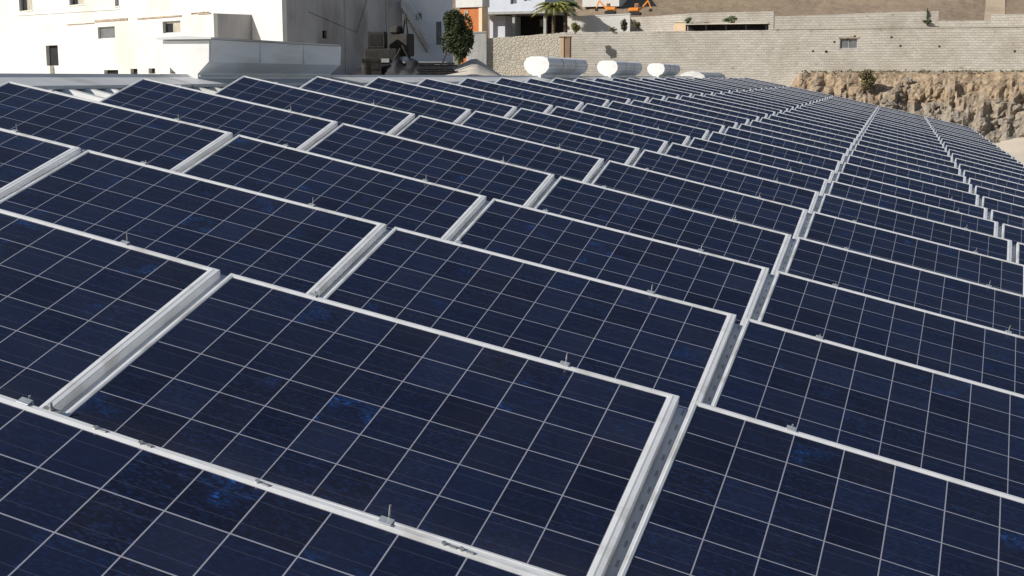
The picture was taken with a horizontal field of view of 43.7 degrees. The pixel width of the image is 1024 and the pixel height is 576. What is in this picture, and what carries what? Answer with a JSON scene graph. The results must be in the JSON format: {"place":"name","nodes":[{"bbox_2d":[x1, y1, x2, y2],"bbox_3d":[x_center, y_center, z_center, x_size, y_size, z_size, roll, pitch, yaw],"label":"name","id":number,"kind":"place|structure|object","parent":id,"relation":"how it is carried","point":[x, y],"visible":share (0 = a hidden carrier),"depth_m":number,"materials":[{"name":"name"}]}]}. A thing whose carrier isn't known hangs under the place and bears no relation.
{"place":"outdoors","nodes":[
{"label":"outdoors","id":0,"kind":"place"},
{"bbox_2d":[388,14,413,58],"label":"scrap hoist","id":1,"kind":"object","parent":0,"point":[397,37],"visible":0.8,"depth_m":84.70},
{"bbox_2d":[448,59,501,75],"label":"earth bank","id":2,"kind":"structure","parent":0,"point":[474,66],"depth_m":86.74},
{"bbox_2d":[440,8,474,65],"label":"bushy tree","id":3,"kind":"object","parent":2,"relation":"on","point":[457,38],"visible":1,"depth_m":87.86,"materials":[{"name":"green plant"}]},
{"bbox_2d":[453,0,1023,37],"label":"hillside","id":4,"kind":"structure","parent":0,"point":[955,10],"depth_m":155.52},
{"bbox_2d":[791,72,1023,141],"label":"cliff","id":5,"kind":"structure","parent":0,"point":[985,90],"depth_m":97.33,"materials":[{"name":"stone"}]},
{"bbox_2d":[800,72,1023,138],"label":"rubble slope","id":6,"kind":"structure","parent":5,"relation":"on","point":[1001,121],"depth_m":96.29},
{"bbox_2d":[994,137,1023,163],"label":"sand slope","id":7,"kind":"structure","parent":0,"point":[1014,147],"depth_m":85.10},
{"label":"terrace","id":8,"kind":"structure","parent":0,"visible":0},
{"bbox_2d":[488,0,575,37],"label":"carport house","id":9,"kind":"structure","parent":8,"relation":"on","point":[510,18],"depth_m":116.91,"materials":[{"name":"white paint"}]},
{"bbox_2d":[530,1,577,33],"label":"palm tree","id":10,"kind":"object","parent":8,"relation":"on","point":[555,6],"visible":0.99,"depth_m":111.08,"materials":[{"name":"green plant"}]},
{"bbox_2d":[567,13,630,31],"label":"garden wall","id":11,"kind":"structure","parent":8,"relation":"on","point":[597,23],"depth_m":113.86,"materials":[{"name":"paint"}]},
{"bbox_2d":[630,14,686,31],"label":"side garden wall","id":12,"kind":"structure","parent":8,"relation":"on","point":[658,23],"depth_m":119.33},
{"bbox_2d":[685,23,769,30],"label":"long shelter","id":13,"kind":"object","parent":8,"relation":"on","point":[725,26],"visible":0.55,"depth_m":107.63,"materials":[{"name":"stone"}]},
{"bbox_2d":[687,11,773,30],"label":"terrace wall","id":14,"kind":"structure","parent":8,"relation":"on","point":[755,17],"depth_m":115.15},
{"bbox_2d":[775,11,1023,28],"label":"block wall","id":15,"kind":"structure","parent":8,"relation":"on","point":[885,20],"depth_m":103.62,"materials":[{"name":"brick"}]},
{"label":"ground","id":16,"kind":"structure","parent":0,"visible":0},
{"bbox_2d":[0,73,1021,163],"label":"metal shed","id":17,"kind":"structure","parent":16,"relation":"on","point":[97,87],"depth_m":12.04,"materials":[{"name":"paint"}]},
{"bbox_2d":[156,36,340,78],"bbox_3d":[-2.805,-2.517,14.209,0.620,0.477,3.200,3,10,16],"label":"ridge vent","id":18,"kind":"object","parent":17,"relation":"on","point":[209,57],"visible":0.89,"depth_m":13.46,"materials":[{"name":"white metal"}]},
{"bbox_2d":[42,274,687,575],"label":"mounting rack","id":19,"kind":"object","parent":17,"relation":"attached to","point":[644,496],"visible":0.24,"depth_m":3.88,"materials":[{"name":"metal"}]},
{"bbox_2d":[0,209,219,409],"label":"solar panel","id":20,"kind":"object","parent":19,"relation":"on","point":[80,312],"visible":0.91,"depth_m":4.30,"materials":[{"name":"glass"}]},
{"bbox_2d":[62,273,679,575],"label":"solar panel","id":21,"kind":"object","parent":19,"relation":"on","point":[534,463],"visible":0.93,"depth_m":3.88,"materials":[{"name":"glass"}]},
{"bbox_2d":[617,400,1023,575],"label":"solar panel","id":22,"kind":"object","parent":19,"relation":"on","point":[735,494],"visible":1,"depth_m":3.72,"materials":[{"name":"glass"}]},
{"bbox_2d":[0,150,742,404],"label":"mounting rack","id":23,"kind":"object","parent":17,"relation":"attached to","point":[722,363],"visible":0.03,"depth_m":5.53,"materials":[{"name":"metal"}]},
{"bbox_2d":[0,124,80,198],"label":"solar panel","id":24,"kind":"object","parent":23,"relation":"attached to","point":[25,159],"visible":1,"depth_m":6.33,"materials":[{"name":"glass"}]},
{"bbox_2d":[0,150,385,296],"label":"solar panel","id":25,"kind":"object","parent":23,"relation":"on","point":[225,229],"visible":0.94,"depth_m":5.92,"materials":[{"name":"glass"}]},
{"bbox_2d":[323,227,736,409],"bbox_3d":[0.058,0.128,5.434,1.650,0.069,1.008,15,31,14],"label":"solar panel","id":26,"kind":"object","parent":23,"relation":"on","point":[650,339],"visible":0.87,"depth_m":5.50,"materials":[{"name":"glass"}]},
{"bbox_2d":[711,318,1023,498],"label":"solar panel","id":27,"kind":"object","parent":23,"relation":"attached to","point":[949,425],"visible":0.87,"depth_m":5.15,"materials":[{"name":"glass"}]},
{"bbox_2d":[181,138,774,320],"bbox_3d":[0.478,-0.015,6.926,8.566,0.429,1.052,16,13,14],"label":"mounting rack","id":28,"kind":"object","parent":17,"relation":"attached to","point":[762,297],"visible":0.02,"depth_m":7.07,"materials":[{"name":"metal"}]},
{"bbox_2d":[0,81,232,172],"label":"solar panel","id":29,"kind":"object","parent":28,"relation":"on","point":[175,144],"visible":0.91,"depth_m":7.84,"materials":[{"name":"glass"}]},
{"bbox_2d":[182,134,486,240],"bbox_3d":[-1.085,-0.534,7.318,1.650,0.070,1.009,15,31,14],"label":"solar panel","id":30,"kind":"object","parent":28,"relation":"on","point":[390,200],"visible":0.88,"depth_m":7.44,"materials":[{"name":"glass"}]},
{"bbox_2d":[454,198,768,325],"bbox_3d":[0.501,-0.106,6.909,1.650,0.069,1.008,15,31,14],"label":"solar panel","id":31,"kind":"object","parent":28,"relation":"on","point":[700,277],"visible":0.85,"depth_m":7.04,"materials":[{"name":"glass"}]},
{"bbox_2d":[758,270,1023,394],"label":"solar panel","id":32,"kind":"object","parent":28,"relation":"on","point":[993,357],"visible":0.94,"depth_m":6.68,"materials":[{"name":"glass"}]},
{"bbox_2d":[305,126,796,271],"bbox_3d":[0.929,-0.272,8.403,8.566,0.429,1.052,16,13,14],"label":"mounting rack","id":33,"kind":"object","parent":17,"relation":"attached to","point":[787,255],"visible":0.02,"depth_m":8.56,"materials":[{"name":"metal"}]},
{"bbox_2d":[99,78,337,150],"bbox_3d":[-2.221,-1.208,9.206,1.650,0.070,1.009,14,31,14],"label":"solar panel","id":34,"kind":"object","parent":33,"relation":"on","point":[289,127],"visible":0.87,"depth_m":9.36,"materials":[{"name":"glass"}]},
{"bbox_2d":[306,123,554,206],"bbox_3d":[-0.634,-0.795,8.794,1.650,0.069,1.008,15,31,14],"label":"solar panel","id":35,"kind":"object","parent":33,"relation":"on","point":[490,179],"visible":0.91,"depth_m":8.95,"materials":[{"name":"glass"}]},
{"bbox_2d":[534,176,791,274],"bbox_3d":[0.950,-0.361,8.386,1.650,0.069,1.009,16,31,14],"label":"solar panel","id":36,"kind":"object","parent":33,"relation":"on","point":[605,206],"visible":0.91,"depth_m":8.54,"materials":[{"name":"glass"}]},
{"bbox_2d":[785,237,1023,335],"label":"solar panel","id":37,"kind":"object","parent":33,"relation":"on","point":[989,305],"visible":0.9,"depth_m":8.17,"materials":[{"name":"glass"}]},
{"bbox_2d":[524,56,587,77],"bbox_3d":[0.950,-4.566,26.611,0.541,0.479,3.262,3,10,16],"label":"ridge vent","id":38,"kind":"object","parent":17,"relation":"on","point":[548,67],"visible":0.9,"depth_m":25.65,"materials":[{"name":"white metal"}]},
{"bbox_2d":[395,118,811,237],"bbox_3d":[1.386,-0.533,9.900,8.566,0.429,1.052,16,13,14],"label":"mounting rack","id":39,"kind":"object","parent":17,"relation":"attached to","point":[805,225],"visible":0.02,"depth_m":10.08,"materials":[{"name":"metal"}]},
{"bbox_2d":[214,76,414,142],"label":"solar panel","id":40,"kind":"object","parent":39,"relation":"on","point":[371,116],"visible":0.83,"depth_m":10.89,"materials":[{"name":"glass"}]},
{"bbox_2d":[395,115,603,182],"bbox_3d":[-0.176,-1.057,10.291,1.650,0.069,1.008,15,31,14],"label":"solar panel","id":41,"kind":"object","parent":39,"relation":"on","point":[557,162],"visible":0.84,"depth_m":10.48,"materials":[{"name":"glass"}]},
{"bbox_2d":[591,160,807,239],"bbox_3d":[1.407,-0.622,9.883,1.650,0.070,1.009,16,31,14],"label":"solar panel","id":42,"kind":"object","parent":39,"relation":"on","point":[759,211],"visible":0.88,"depth_m":10.07,"materials":[{"name":"glass"}]},
{"bbox_2d":[804,211,1023,294],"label":"solar panel","id":43,"kind":"object","parent":39,"relation":"on","point":[959,263],"visible":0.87,"depth_m":9.67,"materials":[{"name":"glass"}]},
{"bbox_2d":[597,60,641,77],"bbox_3d":[2.775,-5.562,32.637,0.541,0.479,3.112,3,10,16],"label":"ridge vent","id":44,"kind":"object","parent":17,"relation":"on","point":[619,69],"visible":0.91,"depth_m":31.58,"materials":[{"name":"white metal"}]},
{"bbox_2d":[299,78,1015,262],"bbox_3d":[1.821,-0.774,11.332,8.567,0.429,1.052,16,13,14],"label":"mounting rack","id":45,"kind":"object","parent":17,"relation":"attached to","point":[817,204],"visible":0.03,"depth_m":11.41,"materials":[{"name":"metal"}]},
{"bbox_2d":[300,76,470,125],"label":"solar panel","id":46,"kind":"object","parent":45,"relation":"on","point":[417,107],"visible":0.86,"depth_m":12.38,"materials":[{"name":"glass"}]},
{"bbox_2d":[460,111,639,164],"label":"solar panel","id":47,"kind":"object","parent":45,"relation":"on","point":[606,150],"visible":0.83,"depth_m":11.95,"materials":[{"name":"glass"}]},
{"bbox_2d":[633,149,819,213],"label":"solar panel","id":48,"kind":"object","parent":45,"relation":"on","point":[767,189],"visible":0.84,"depth_m":11.54,"materials":[{"name":"glass"}]},
{"bbox_2d":[818,193,1011,261],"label":"solar panel","id":49,"kind":"object","parent":45,"relation":"on","point":[964,238],"visible":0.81,"depth_m":11.13,"materials":[{"name":"glass"}]},
{"bbox_2d":[647,63,679,77],"bbox_3d":[4.622,-6.569,38.735,0.541,0.479,2.812,3,10,16],"label":"ridge vent","id":50,"kind":"object","parent":17,"relation":"on","point":[662,70],"visible":0.88,"depth_m":37.51,"materials":[{"name":"white metal"}]},
{"bbox_2d":[365,79,1001,237],"bbox_3d":[2.271,-1.012,12.825,8.566,0.429,1.052,16,13,14],"label":"mounting rack","id":51,"kind":"object","parent":17,"relation":"attached to","point":[828,186],"visible":0.02,"depth_m":12.95,"materials":[{"name":"metal"}]},
{"bbox_2d":[365,77,516,116],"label":"solar panel","id":52,"kind":"object","parent":51,"relation":"on","point":[473,104],"visible":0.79,"depth_m":13.89,"materials":[{"name":"glass"}]},
{"bbox_2d":[510,108,667,152],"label":"solar panel","id":53,"kind":"object","parent":51,"relation":"on","point":[642,142],"visible":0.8,"depth_m":13.48,"materials":[{"name":"glass"}]},
{"bbox_2d":[665,142,827,195],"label":"solar panel","id":54,"kind":"object","parent":51,"relation":"on","point":[785,176],"visible":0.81,"depth_m":13.06,"materials":[{"name":"glass"}]},
{"bbox_2d":[828,181,997,236],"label":"solar panel","id":55,"kind":"object","parent":51,"relation":"on","point":[917,209],"visible":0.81,"depth_m":12.66,"materials":[{"name":"glass"}]},
{"bbox_2d":[1001,223,1023,244],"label":"solar panel","id":56,"kind":"object","parent":51,"relation":"on","point":[1015,234],"visible":0.35,"depth_m":12.42,"materials":[{"name":"glass"}]},
{"bbox_2d":[416,80,990,219],"bbox_3d":[2.709,-1.241,14.284,8.567,0.429,1.052,16,13,14],"label":"mounting rack","id":57,"kind":"object","parent":17,"relation":"attached to","point":[836,175],"visible":0.05,"depth_m":14.43,"materials":[{"name":"metal"}]},
{"bbox_2d":[418,78,552,112],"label":"solar panel","id":58,"kind":"object","parent":57,"relation":"on","point":[519,103],"visible":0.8,"depth_m":15.37,"materials":[{"name":"glass"}]},
{"bbox_2d":[550,106,689,144],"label":"solar panel","id":59,"kind":"object","parent":57,"relation":"on","point":[656,133],"visible":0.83,"depth_m":14.96,"materials":[{"name":"glass"}]},
{"bbox_2d":[689,137,834,182],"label":"solar panel","id":60,"kind":"object","parent":57,"relation":"on","point":[762,158],"visible":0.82,"depth_m":14.55,"materials":[{"name":"glass"}]},
{"bbox_2d":[836,172,987,218],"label":"solar panel","id":61,"kind":"object","parent":57,"relation":"on","point":[916,196],"visible":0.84,"depth_m":14.14,"materials":[{"name":"glass"}]},
{"bbox_2d":[990,210,1023,228],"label":"solar panel","id":62,"kind":"object","parent":57,"relation":"on","point":[1000,218],"visible":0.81,"depth_m":13.89,"materials":[{"name":"glass"}]},
{"bbox_2d":[457,79,981,206],"bbox_3d":[3.160,-1.493,15.767,8.566,0.429,1.052,16,13,14],"label":"mounting rack","id":63,"kind":"object","parent":17,"relation":"on","point":[841,167],"visible":0.06,"depth_m":15.93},
{"bbox_2d":[459,77,583,110],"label":"solar panel","id":64,"kind":"object","parent":63,"relation":"on","point":[554,101],"visible":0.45,"depth_m":16.84,"materials":[{"name":"glass"}]},
{"bbox_2d":[580,103,708,139],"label":"solar panel","id":65,"kind":"object","parent":63,"relation":"on","point":[690,131],"visible":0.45,"depth_m":16.42,"materials":[{"name":"glass"}]},
{"bbox_2d":[708,131,840,173],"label":"solar panel","id":66,"kind":"object","parent":63,"relation":"on","point":[782,152],"visible":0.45,"depth_m":16.01,"materials":[{"name":"glass"}]},
{"bbox_2d":[841,162,978,205],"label":"solar panel","id":67,"kind":"object","parent":63,"relation":"on","point":[912,184],"visible":0.44,"depth_m":15.61,"materials":[{"name":"glass"}]},
{"bbox_2d":[981,196,1023,216],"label":"solar panel","id":68,"kind":"object","parent":63,"relation":"on","point":[990,204],"visible":0.35,"depth_m":15.34,"materials":[{"name":"glass"}]},
{"bbox_2d":[494,79,974,193],"bbox_3d":[3.612,-1.742,17.255,8.567,0.429,1.052,16,13,14],"label":"mounting rack","id":69,"kind":"object","parent":17,"relation":"attached to","point":[846,159],"visible":0.06,"depth_m":17.44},
{"bbox_2d":[495,77,608,106],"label":"solar panel","id":70,"kind":"object","parent":69,"relation":"on","point":[585,99],"visible":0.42,"depth_m":18.34,"materials":[{"name":"glass"}]},
{"bbox_2d":[608,101,724,132],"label":"solar panel","id":71,"kind":"object","parent":69,"relation":"on","point":[683,120],"visible":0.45,"depth_m":17.93,"materials":[{"name":"glass"}]},
{"bbox_2d":[724,126,845,163],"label":"solar panel","id":72,"kind":"object","parent":69,"relation":"on","point":[788,144],"visible":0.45,"depth_m":17.52,"materials":[{"name":"glass"}]},
{"bbox_2d":[847,155,971,192],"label":"solar panel","id":73,"kind":"object","parent":69,"relation":"on","point":[913,174],"visible":0.42,"depth_m":17.11,"materials":[{"name":"glass"}]},
{"bbox_2d":[974,186,1023,205],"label":"solar panel","id":74,"kind":"object","parent":69,"relation":"on","point":[981,192],"visible":0.35,"depth_m":16.83,"materials":[{"name":"glass"}]},
{"bbox_2d":[525,79,968,182],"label":"mounting rack","id":75,"kind":"object","parent":17,"relation":"on","point":[850,152],"visible":0.07,"depth_m":18.92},
{"bbox_2d":[526,78,630,103],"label":"solar panel","id":76,"kind":"object","parent":75,"relation":"on","point":[610,98],"visible":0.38,"depth_m":19.84,"materials":[{"name":"glass"}]},
{"bbox_2d":[630,100,737,127],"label":"solar panel","id":77,"kind":"object","parent":75,"relation":"on","point":[726,123],"visible":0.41,"depth_m":19.42,"materials":[{"name":"glass"}]},
{"bbox_2d":[738,123,849,156],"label":"solar panel","id":78,"kind":"object","parent":75,"relation":"on","point":[823,145],"visible":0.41,"depth_m":19.01,"materials":[{"name":"glass"}]},
{"bbox_2d":[851,149,965,182],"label":"solar panel","id":79,"kind":"object","parent":75,"relation":"on","point":[915,167],"visible":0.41,"depth_m":18.61,"materials":[{"name":"glass"}]},
{"bbox_2d":[968,178,1023,196],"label":"solar panel","id":80,"kind":"object","parent":75,"relation":"on","point":[992,186],"visible":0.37,"depth_m":18.31,"materials":[{"name":"glass"}]},
{"bbox_2d":[550,79,962,175],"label":"mounting rack","id":81,"kind":"object","parent":17,"relation":"on","point":[853,147],"visible":0.06,"depth_m":20.70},
{"bbox_2d":[552,77,649,101],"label":"solar panel","id":82,"kind":"object","parent":81,"relation":"on","point":[631,96],"visible":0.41,"depth_m":21.31,"materials":[{"name":"glass"}]},
{"bbox_2d":[649,98,749,124],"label":"solar panel","id":83,"kind":"object","parent":81,"relation":"on","point":[728,117],"visible":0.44,"depth_m":20.89,"materials":[{"name":"glass"}]},
{"bbox_2d":[750,120,852,150],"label":"solar panel","id":84,"kind":"object","parent":81,"relation":"on","point":[802,134],"visible":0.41,"depth_m":20.48,"materials":[{"name":"glass"}]},
{"bbox_2d":[854,144,960,174],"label":"solar panel","id":85,"kind":"object","parent":81,"relation":"on","point":[908,159],"visible":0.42,"depth_m":20.08,"materials":[{"name":"glass"}]},
{"bbox_2d":[963,170,1023,190],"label":"solar panel","id":86,"kind":"object","parent":81,"relation":"on","point":[989,179],"visible":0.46,"depth_m":19.76,"materials":[{"name":"glass"}]},
{"bbox_2d":[573,79,958,167],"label":"mounting rack","id":87,"kind":"object","parent":17,"relation":"attached to","point":[856,142],"visible":0.06,"depth_m":21.85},
{"bbox_2d":[575,78,665,99],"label":"solar panel","id":88,"kind":"object","parent":87,"relation":"on","point":[624,89],"visible":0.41,"depth_m":22.80,"materials":[{"name":"glass"}]},
{"bbox_2d":[665,97,758,120],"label":"solar panel","id":89,"kind":"object","parent":87,"relation":"on","point":[715,109],"visible":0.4,"depth_m":22.39,"materials":[{"name":"glass"}]},
{"bbox_2d":[760,117,855,144],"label":"solar panel","id":90,"kind":"object","parent":87,"relation":"on","point":[809,130],"visible":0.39,"depth_m":21.98,"materials":[{"name":"glass"}]},
{"bbox_2d":[858,140,956,167],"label":"solar panel","id":91,"kind":"object","parent":87,"relation":"on","point":[908,153],"visible":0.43,"depth_m":21.57,"materials":[{"name":"glass"}]},
{"bbox_2d":[959,164,1023,184],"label":"solar panel","id":92,"kind":"object","parent":87,"relation":"on","point":[962,167],"visible":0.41,"depth_m":21.24,"materials":[{"name":"glass"}]},
{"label":"mounting rack","id":93,"kind":"object","parent":17,"relation":"on","visible":0},
{"bbox_2d":[594,77,679,98],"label":"solar panel","id":94,"kind":"object","parent":93,"relation":"on","point":[640,88],"visible":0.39,"depth_m":24.26,"materials":[{"name":"glass"}]},
{"bbox_2d":[680,95,767,118],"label":"solar panel","id":95,"kind":"object","parent":93,"relation":"on","point":[727,107],"visible":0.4,"depth_m":23.85,"materials":[{"name":"glass"}]},
{"bbox_2d":[768,114,858,140],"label":"solar panel","id":96,"kind":"object","parent":93,"relation":"on","point":[816,127],"visible":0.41,"depth_m":23.44,"materials":[{"name":"glass"}]},
{"bbox_2d":[860,136,952,161],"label":"solar panel","id":97,"kind":"object","parent":93,"relation":"on","point":[907,148],"visible":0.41,"depth_m":23.03,"materials":[{"name":"glass"}]},
{"bbox_2d":[955,158,1023,179],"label":"solar panel","id":98,"kind":"object","parent":93,"relation":"on","point":[990,168],"visible":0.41,"depth_m":22.69,"materials":[{"name":"glass"}]},
{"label":"mounting rack","id":99,"kind":"object","parent":17,"relation":"attached to","visible":0},
{"bbox_2d":[776,112,861,136],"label":"solar panel","id":100,"kind":"object","parent":99,"relation":"on","point":[819,123],"visible":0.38,"depth_m":24.92,"materials":[{"name":"glass"}]},
{"bbox_2d":[863,132,949,155],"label":"solar panel","id":101,"kind":"object","parent":99,"relation":"on","point":[908,144],"visible":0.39,"depth_m":24.52,"materials":[{"name":"glass"}]},
{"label":"mounting rack","id":102,"kind":"object","parent":17,"relation":"attached to","visible":0},
{"bbox_2d":[0,394,546,575],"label":"solar panel","id":103,"kind":"object","parent":102,"relation":"on","point":[79,498],"visible":1,"depth_m":2.72,"materials":[{"name":"glass"}]},
{"bbox_2d":[560,26,1023,86],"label":"block wall","id":104,"kind":"structure","parent":16,"relation":"on","point":[782,56],"depth_m":103.35,"materials":[{"name":"concrete"}]},
{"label":"yard","id":105,"kind":"structure","parent":0,"visible":0},
{"bbox_2d":[0,0,400,74],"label":"white building","id":106,"kind":"structure","parent":105,"relation":"on","point":[78,36],"depth_m":95.92,"materials":[{"name":"paint"}]},
{"bbox_2d":[364,31,399,64],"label":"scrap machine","id":107,"kind":"object","parent":105,"relation":"on","point":[377,44],"visible":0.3,"depth_m":83.58,"materials":[{"name":"grey metal"}]},
{"bbox_2d":[345,45,458,74],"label":"tarpaulin heap","id":108,"kind":"object","parent":105,"relation":"on","point":[398,66],"visible":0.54,"depth_m":81.63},
{"bbox_2d":[400,0,452,61],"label":"annex building","id":109,"kind":"structure","parent":105,"relation":"on","point":[425,24],"depth_m":94.04,"materials":[{"name":"white paint"}]},
{"bbox_2d":[416,62,457,74],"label":"plank stack","id":110,"kind":"object","parent":105,"relation":"on","point":[435,67],"visible":0.77,"depth_m":80.34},
{"bbox_2d":[456,0,489,63],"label":"orange house","id":111,"kind":"structure","parent":105,"relation":"on","point":[476,11],"depth_m":112.67,"materials":[{"name":"paint"}]},
{"bbox_2d":[467,31,486,74],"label":"stub wall","id":112,"kind":"structure","parent":105,"relation":"on","point":[478,51],"depth_m":110.31,"materials":[{"name":"paint"}]},
{"bbox_2d":[466,33,559,75],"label":"stone wall","id":113,"kind":"structure","parent":105,"relation":"on","point":[506,56],"depth_m":110.30,"materials":[{"name":"stone"}]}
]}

